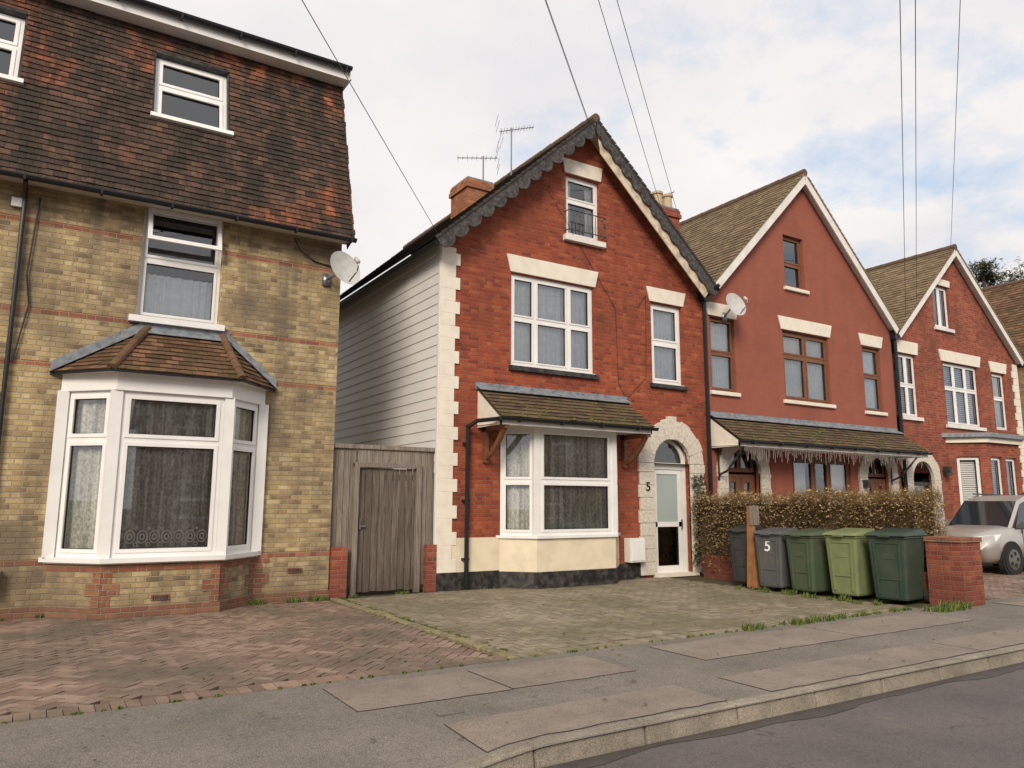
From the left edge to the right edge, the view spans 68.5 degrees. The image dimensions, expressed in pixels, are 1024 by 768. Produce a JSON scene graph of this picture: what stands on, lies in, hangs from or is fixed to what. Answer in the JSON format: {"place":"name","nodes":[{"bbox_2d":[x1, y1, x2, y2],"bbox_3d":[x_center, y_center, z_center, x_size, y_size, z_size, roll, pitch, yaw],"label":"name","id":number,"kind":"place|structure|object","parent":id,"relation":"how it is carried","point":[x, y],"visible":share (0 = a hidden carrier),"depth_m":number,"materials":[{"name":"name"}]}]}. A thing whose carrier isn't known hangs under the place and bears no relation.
{"place":"outdoors","nodes":[
{"label":"outdoors","id":0,"kind":"place"},
{"bbox_2d":[0,600,509,723],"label":"block paved driveway","id":1,"kind":"structure","parent":0,"point":[114,669],"depth_m":7.43,"materials":[{"name":"brown brick"}]},
{"bbox_2d":[38,551,269,619],"bbox_3d":[-4.738,2.746,10.243,2.970,0.810,0.700,6,-11,-32],"label":"bay base","id":2,"kind":"object","parent":1,"relation":"on","point":[94,588],"visible":0.99,"depth_m":9.91,"materials":[{"name":"yellow brick"}]},
{"bbox_2d":[41,371,268,558],"bbox_3d":[-4.772,1.133,10.448,3.010,2.440,0.861,6,-11,-32],"label":"bay window","id":3,"kind":"structure","parent":2,"relation":"on","point":[146,465],"depth_m":10.24,"materials":[{"name":"white plastic"}]},
{"bbox_2d":[49,322,277,391],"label":"bay roof","id":4,"kind":"structure","parent":3,"relation":"on","point":[158,349],"depth_m":10.61,"materials":[{"name":"brown tile"}]},
{"bbox_2d":[0,596,1023,767],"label":"pavement","id":5,"kind":"structure","parent":0,"point":[306,726],"depth_m":5.27,"materials":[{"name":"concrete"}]},
{"bbox_2d":[434,709,464,716],"bbox_3d":[-0.450,2.367,5.401,0.200,0.023,0.100,6,-11,-32],"label":"utility cover","id":6,"kind":"object","parent":5,"relation":"on","point":[448,712],"visible":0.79,"depth_m":5.39,"materials":[{"name":"grey metal"}]},
{"bbox_2d":[323,603,1021,751],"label":"slab joints","id":7,"kind":"object","parent":5,"relation":"on","point":[664,711],"visible":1,"depth_m":6.18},
{"bbox_2d":[324,598,1023,751],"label":"paving slabs","id":8,"kind":"structure","parent":5,"relation":"on","point":[489,733],"depth_m":6.53,"materials":[{"name":"grey concrete"}]},
{"bbox_2d":[923,536,985,606],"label":"brick pier","id":9,"kind":"structure","parent":5,"relation":"on","point":[954,567],"depth_m":11.32,"materials":[{"name":"red brick"}]},
{"bbox_2d":[12,563,1023,721],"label":"garden ground","id":10,"kind":"structure","parent":0,"point":[701,578],"depth_m":12.72,"materials":[{"name":"brown soil"}]},
{"bbox_2d":[0,179,341,620],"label":"walls","id":11,"kind":"structure","parent":10,"relation":"on","point":[278,310],"depth_m":10.87,"materials":[{"name":"yellow brick"}]},
{"bbox_2d":[128,207,224,331],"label":"first floor windows","id":12,"kind":"structure","parent":11,"relation":"attached to","point":[180,269],"depth_m":11.44,"materials":[{"name":"plastic"}]},
{"bbox_2d":[0,0,354,248],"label":"mansard roof","id":13,"kind":"structure","parent":11,"relation":"on","point":[91,98],"depth_m":11.49,"materials":[{"name":"tile"}]},
{"bbox_2d":[0,0,356,444],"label":"gutters","id":14,"kind":"object","parent":11,"relation":"attached to","point":[149,15],"visible":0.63,"depth_m":11.86,"materials":[{"name":"plastic"}]},
{"bbox_2d":[287,568,301,572],"bbox_3d":[-3.325,2.851,11.520,0.220,0.070,0.032,6,-11,-32],"label":"air brick","id":15,"kind":"object","parent":11,"relation":"attached to","point":[292,570],"visible":1,"depth_m":11.50,"materials":[{"name":"red brick"}]},
{"bbox_2d":[322,251,359,286],"bbox_3d":[-2.759,-1.873,12.145,0.818,0.588,0.503,-2,-9,13],"label":"satellite dish","id":16,"kind":"object","parent":11,"relation":"attached to","point":[345,267],"visible":1,"depth_m":12.20,"materials":[{"name":"grey metal"}]},
{"bbox_2d":[328,547,347,598],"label":"brick pier","id":17,"kind":"structure","parent":10,"relation":"on","point":[337,578],"depth_m":11.84,"materials":[{"name":"red brick"}]},
{"bbox_2d":[330,443,434,595],"bbox_3d":[-2.143,2.243,12.514,1.820,2.430,0.140,6,-11,-32],"label":"timber fence","id":18,"kind":"object","parent":10,"relation":"on","point":[420,460],"visible":0.81,"depth_m":12.48,"materials":[{"name":"wood"}]},
{"bbox_2d":[356,468,414,592],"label":"timber gate","id":19,"kind":"structure","parent":18,"relation":"attached to","point":[380,547],"depth_m":12.51,"materials":[{"name":"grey wood"}]},
{"bbox_2d":[330,598,519,659],"bbox_3d":[-1.371,3.009,9.482,0.136,0.078,5.280,6,-11,-32],"label":"driveway edging","id":20,"kind":"object","parent":10,"relation":"on","point":[477,646],"visible":0.75,"depth_m":8.54,"materials":[{"name":"beige concrete"}]},
{"bbox_2d":[423,544,436,592],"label":"brick pier","id":21,"kind":"structure","parent":10,"relation":"on","point":[429,568],"depth_m":12.68,"materials":[{"name":"red brick"}]},
{"bbox_2d":[0,576,973,723],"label":"grass tufts","id":22,"kind":"object","parent":10,"relation":"on","point":[945,607],"visible":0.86,"depth_m":10.50,"materials":[{"name":"green plant"}]},
{"bbox_2d":[5,579,1017,760],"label":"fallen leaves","id":23,"kind":"object","parent":10,"relation":"on","point":[456,643],"visible":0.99,"depth_m":7.78,"materials":[{"name":"brown plant"}]},
{"bbox_2d":[335,139,708,591],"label":"walls","id":24,"kind":"structure","parent":10,"relation":"on","point":[632,260],"depth_m":15.17,"materials":[{"name":"red brick"}]},
{"bbox_2d":[334,244,440,543],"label":"side cladding","id":25,"kind":"structure","parent":24,"relation":"attached to","point":[387,387],"depth_m":15.11,"materials":[{"name":"white wood"}]},
{"bbox_2d":[433,246,460,572],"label":"quoins","id":26,"kind":"object","parent":24,"relation":"attached to","point":[447,459],"visible":0.96,"depth_m":13.25,"materials":[{"name":"white stone"}]},
{"bbox_2d":[340,113,719,299],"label":"roof","id":27,"kind":"structure","parent":24,"relation":"on","point":[429,235],"depth_m":16.09,"materials":[{"name":"tile"}]},
{"bbox_2d":[449,176,493,218],"bbox_3d":[-0.933,-3.740,17.302,0.740,1.750,0.880,6,-11,-32],"label":"chimney","id":28,"kind":"object","parent":27,"relation":"attached to","point":[466,192],"visible":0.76,"depth_m":17.06,"materials":[{"name":"brick"}]},
{"bbox_2d":[457,141,499,179],"bbox_3d":[-0.802,-5.026,17.651,0.977,1.201,0.600,1,-9,-7],"label":"tv aerial","id":29,"kind":"object","parent":28,"relation":"on","point":[483,158],"visible":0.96,"depth_m":17.68,"materials":[{"name":"grey metal"}]},
{"bbox_2d":[495,114,533,174],"bbox_3d":[0.073,-5.539,17.939,0.906,1.511,0.600,2,-9,-9],"label":"tv aerial","id":30,"kind":"object","parent":27,"relation":"attached to","point":[512,129],"visible":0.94,"depth_m":17.98,"materials":[{"name":"grey metal"}]},
{"bbox_2d":[437,121,718,294],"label":"bargeboards","id":31,"kind":"object","parent":27,"relation":"attached to","point":[474,217],"visible":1,"depth_m":15.16,"materials":[{"name":"grey wood"}]},
{"bbox_2d":[340,170,719,588],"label":"pipes","id":32,"kind":"object","parent":24,"relation":"attached to","point":[431,245],"visible":0.8,"depth_m":15.16,"materials":[{"name":"black plastic"}]},
{"bbox_2d":[496,427,620,588],"bbox_3d":[1.067,2.248,14.134,2.900,3.050,0.627,6,-11,-32],"label":"bay window","id":33,"kind":"structure","parent":24,"relation":"attached to","point":[558,507],"depth_m":13.78,"materials":[{"name":"beige paint"}]},
{"bbox_2d":[475,382,658,467],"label":"porch roof","id":34,"kind":"structure","parent":24,"relation":"attached to","point":[516,406],"depth_m":13.94,"materials":[{"name":"tile"}]},
{"bbox_2d":[564,209,606,239],"bbox_3d":[1.516,-3.262,15.455,0.979,0.451,0.171,6,-11,-32],"label":"balcony rail","id":35,"kind":"object","parent":24,"relation":"attached to","point":[580,231],"visible":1,"depth_m":15.41,"materials":[{"name":"black metal"}]},
{"bbox_2d":[511,176,680,384],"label":"windows","id":36,"kind":"structure","parent":24,"relation":"attached to","point":[551,324],"depth_m":15.17,"materials":[{"name":"plastic"}]},
{"bbox_2d":[507,139,707,390],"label":"lintels and sills","id":37,"kind":"object","parent":24,"relation":"attached to","point":[546,269],"visible":0.99,"depth_m":15.57,"materials":[{"name":"white stone"}]},
{"bbox_2d":[624,538,645,562],"bbox_3d":[2.456,3.310,14.997,0.400,0.470,0.205,6,-11,-32],"label":"meter box","id":38,"kind":"object","parent":24,"relation":"attached to","point":[634,550],"visible":1,"depth_m":14.90,"materials":[{"name":"white paint"}]},
{"bbox_2d":[637,416,705,575],"bbox_3d":[3.385,2.316,15.857,1.899,3.270,0.110,6,-11,-32],"label":"door arch","id":39,"kind":"structure","parent":24,"relation":"attached to","point":[680,433],"depth_m":15.72,"materials":[{"name":"stone"}]},
{"bbox_2d":[686,474,711,564],"bbox_3d":[4.024,2.889,16.031,0.657,1.958,0.182,6,-11,-32],"label":"climbing plant","id":40,"kind":"object","parent":39,"relation":"attached to","point":[702,492],"visible":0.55,"depth_m":16.05,"materials":[{"name":"green plant"}]},
{"bbox_2d":[654,440,699,577],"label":"front door","id":41,"kind":"structure","parent":24,"relation":"attached to","point":[671,521],"depth_m":16.00,"materials":[{"name":"plastic"}]},
{"bbox_2d":[726,525,763,582],"bbox_3d":[4.401,3.191,14.056,0.662,1.087,0.513,7,-11,-37],"label":"wheelie bin","id":42,"kind":"object","parent":10,"relation":"on","point":[738,540],"visible":0.61,"depth_m":13.93,"materials":[{"name":"plastic"}]},
{"bbox_2d":[747,506,760,587],"bbox_3d":[4.379,2.940,13.626,0.200,1.450,0.220,6,-11,-32],"label":"timber post","id":43,"kind":"object","parent":10,"relation":"on","point":[753,579],"visible":0.93,"depth_m":13.57,"materials":[{"name":"brown wood"}]},
{"bbox_2d":[751,527,797,587],"bbox_3d":[4.715,3.086,13.317,0.802,1.068,0.583,7,-11,-38],"label":"wheelie bin","id":44,"kind":"object","parent":10,"relation":"on","point":[772,558],"visible":0.76,"depth_m":13.08,"materials":[{"name":"plastic"}]},
{"bbox_2d":[706,189,901,503],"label":"walls","id":45,"kind":"structure","parent":10,"relation":"on","point":[838,300],"depth_m":19.07,"materials":[{"name":"brick"}]},
{"bbox_2d":[722,293,747,321],"bbox_3d":[5.071,-1.789,17.086,0.487,0.575,0.810,0,-9,4],"label":"satellite dish","id":46,"kind":"object","parent":45,"relation":"attached to","point":[736,304],"visible":1,"depth_m":17.08,"materials":[{"name":"grey metal"}]},
{"bbox_2d":[680,169,899,330],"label":"roof","id":47,"kind":"structure","parent":45,"relation":"on","point":[717,239],"depth_m":19.85,"materials":[{"name":"brown tile"}]},
{"bbox_2d":[652,190,681,231],"bbox_3d":[3.643,-2.928,18.643,0.780,3.600,0.880,6,-11,-32],"label":"chimney","id":48,"kind":"object","parent":47,"relation":"on","point":[669,209],"visible":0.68,"depth_m":18.58,"materials":[{"name":"beige ceramic"}]},
{"bbox_2d":[716,176,898,333],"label":"bargeboards","id":49,"kind":"object","parent":47,"relation":"attached to","point":[755,239],"visible":0.87,"depth_m":19.49,"materials":[{"name":"white paint"}]},
{"bbox_2d":[706,286,887,415],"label":"lintels and sills","id":50,"kind":"object","parent":45,"relation":"attached to","point":[785,323],"visible":0.9,"depth_m":18.82,"materials":[{"name":"white stone"}]},
{"bbox_2d":[709,236,886,503],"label":"windows and doors","id":51,"kind":"structure","parent":45,"relation":"attached to","point":[805,368],"depth_m":18.93,"materials":[{"name":"brown wood"}]},
{"bbox_2d":[716,436,899,503],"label":"door arches","id":52,"kind":"structure","parent":45,"relation":"attached to","point":[726,455],"depth_m":17.42,"materials":[{"name":"stone"}]},
{"bbox_2d":[710,411,932,458],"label":"porch roof","id":53,"kind":"structure","parent":45,"relation":"attached to","point":[764,432],"depth_m":17.73,"materials":[{"name":"brown tile"}]},
{"bbox_2d":[717,446,923,487],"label":"porch details","id":54,"kind":"object","parent":53,"relation":"attached to","point":[867,483],"visible":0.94,"depth_m":17.40,"materials":[{"name":"wood"}]},
{"bbox_2d":[889,330,907,492],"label":"pipes","id":55,"kind":"object","parent":45,"relation":"attached to","point":[894,337],"visible":0.54,"depth_m":20.66,"materials":[{"name":"black plastic"}]},
{"bbox_2d":[782,528,832,591],"bbox_3d":[5.083,2.996,12.737,0.802,1.068,0.603,5,-10,-29],"label":"wheelie bin","id":56,"kind":"object","parent":10,"relation":"on","point":[808,560],"visible":0.69,"depth_m":12.52,"materials":[{"name":"plastic"}]},
{"bbox_2d":[703,554,929,603],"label":"garden wall","id":57,"kind":"structure","parent":10,"relation":"on","point":[726,572],"depth_m":15.12,"materials":[{"name":"red brick"}]},
{"bbox_2d":[688,482,950,587],"bbox_3d":[5.375,2.780,13.963,1.245,1.923,5.091,6,-11,-32],"label":"hedge","id":58,"kind":"object","parent":10,"relation":"on","point":[717,520],"visible":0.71,"depth_m":13.39,"materials":[{"name":"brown plant"}]},
{"bbox_2d":[821,528,875,596],"bbox_3d":[5.521,2.897,12.196,0.802,1.098,0.603,6,-11,-34],"label":"wheelie bin","id":59,"kind":"object","parent":10,"relation":"on","point":[849,562],"visible":0.78,"depth_m":11.98,"materials":[{"name":"plastic"}]},
{"bbox_2d":[864,527,929,602],"bbox_3d":[5.994,2.806,11.675,0.882,1.118,0.643,7,-11,-38],"label":"wheelie bin","id":60,"kind":"object","parent":10,"relation":"on","point":[897,558],"visible":0.98,"depth_m":11.46,"materials":[{"name":"plastic"}]},
{"bbox_2d":[893,261,1023,525],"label":"walls","id":61,"kind":"structure","parent":10,"relation":"on","point":[971,325],"depth_m":22.71,"materials":[{"name":"red brick"}]},
{"bbox_2d":[865,244,1023,364],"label":"roof","id":62,"kind":"structure","parent":61,"relation":"on","point":[894,282],"depth_m":23.34,"materials":[{"name":"brown tile"}]},
{"bbox_2d":[898,249,1023,365],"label":"bargeboards","id":63,"kind":"object","parent":62,"relation":"attached to","point":[932,287],"visible":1,"depth_m":23.21,"materials":[{"name":"white paint"}]},
{"bbox_2d":[891,286,1006,525],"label":"windows","id":64,"kind":"structure","parent":61,"relation":"attached to","point":[961,395],"depth_m":22.75,"materials":[{"name":"plastic"}]},
{"bbox_2d":[897,276,1023,526],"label":"lintels and sills","id":65,"kind":"object","parent":61,"relation":"attached to","point":[929,461],"visible":0.65,"depth_m":22.38,"materials":[{"name":"white stone"}]},
{"bbox_2d":[941,432,1023,514],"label":"bay window","id":66,"kind":"structure","parent":61,"relation":"attached to","point":[988,448],"depth_m":21.73,"materials":[{"name":"red brick"}]},
{"bbox_2d":[934,493,1023,574],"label":"parked car","id":67,"kind":"object","parent":10,"relation":"on","point":[995,522],"visible":0.65,"depth_m":16.79,"materials":[{"name":"silver metal"}]},
{"bbox_2d":[1017,364,1023,431],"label":"walls","id":68,"kind":"structure","parent":10,"relation":"on","point":[1020,369],"depth_m":24.95,"materials":[{"name":"beige brick"}]},
{"bbox_2d":[981,279,1023,365],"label":"roof","id":69,"kind":"structure","parent":68,"relation":"on","point":[1006,300],"depth_m":27.69,"materials":[{"name":"tile"}]},
{"bbox_2d":[147,0,1023,300],"label":"sky","id":70,"kind":"structure","parent":0,"point":[742,97],"materials":[{"name":"white"}]},
{"bbox_2d":[348,577,918,657],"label":"block paved driveway","id":71,"kind":"structure","parent":0,"point":[681,607],"depth_m":10.52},
{"bbox_2d":[589,668,1023,767],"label":"road","id":72,"kind":"structure","parent":0,"point":[976,723],"depth_m":5.23,"materials":[{"name":"grey asphalt"}]},
{"bbox_2d":[542,662,1023,767],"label":"road channel","id":73,"kind":"object","parent":72,"relation":"on","point":[821,711],"visible":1,"depth_m":5.74,"materials":[{"name":"grey concrete"}]},
{"bbox_2d":[968,256,1023,287],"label":"tree","id":74,"kind":"object","parent":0,"point":[985,276],"visible":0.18,"depth_m":40.91,"materials":[{"name":"green plant"}]},
{"bbox_2d":[982,569,1023,599],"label":"block paved driveway","id":75,"kind":"structure","parent":0,"point":[998,584],"depth_m":14.16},
{"label":"ground","id":76,"kind":"structure","parent":0,"visible":0},
{"bbox_2d":[444,644,1023,767],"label":"kerb","id":77,"kind":"structure","parent":76,"relation":"on","point":[558,753],"depth_m":5.54,"materials":[{"name":"grey concrete"}]},
{"label":"far pavement","id":78,"kind":"structure","parent":0,"visible":0},
{"bbox_3d":[-4.709,-4.122,-9.270,0.800,8.400,0.298,6,-11,-32],"label":"telegraph pole","id":79,"kind":"object","parent":78,"relation":"on","visible":0},
{"bbox_2d":[302,0,960,316],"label":"overhead wires","id":80,"kind":"object","parent":79,"relation":"attached to","point":[652,124],"visible":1,"depth_m":11.87,"materials":[{"name":"black rubber"}]}
]}

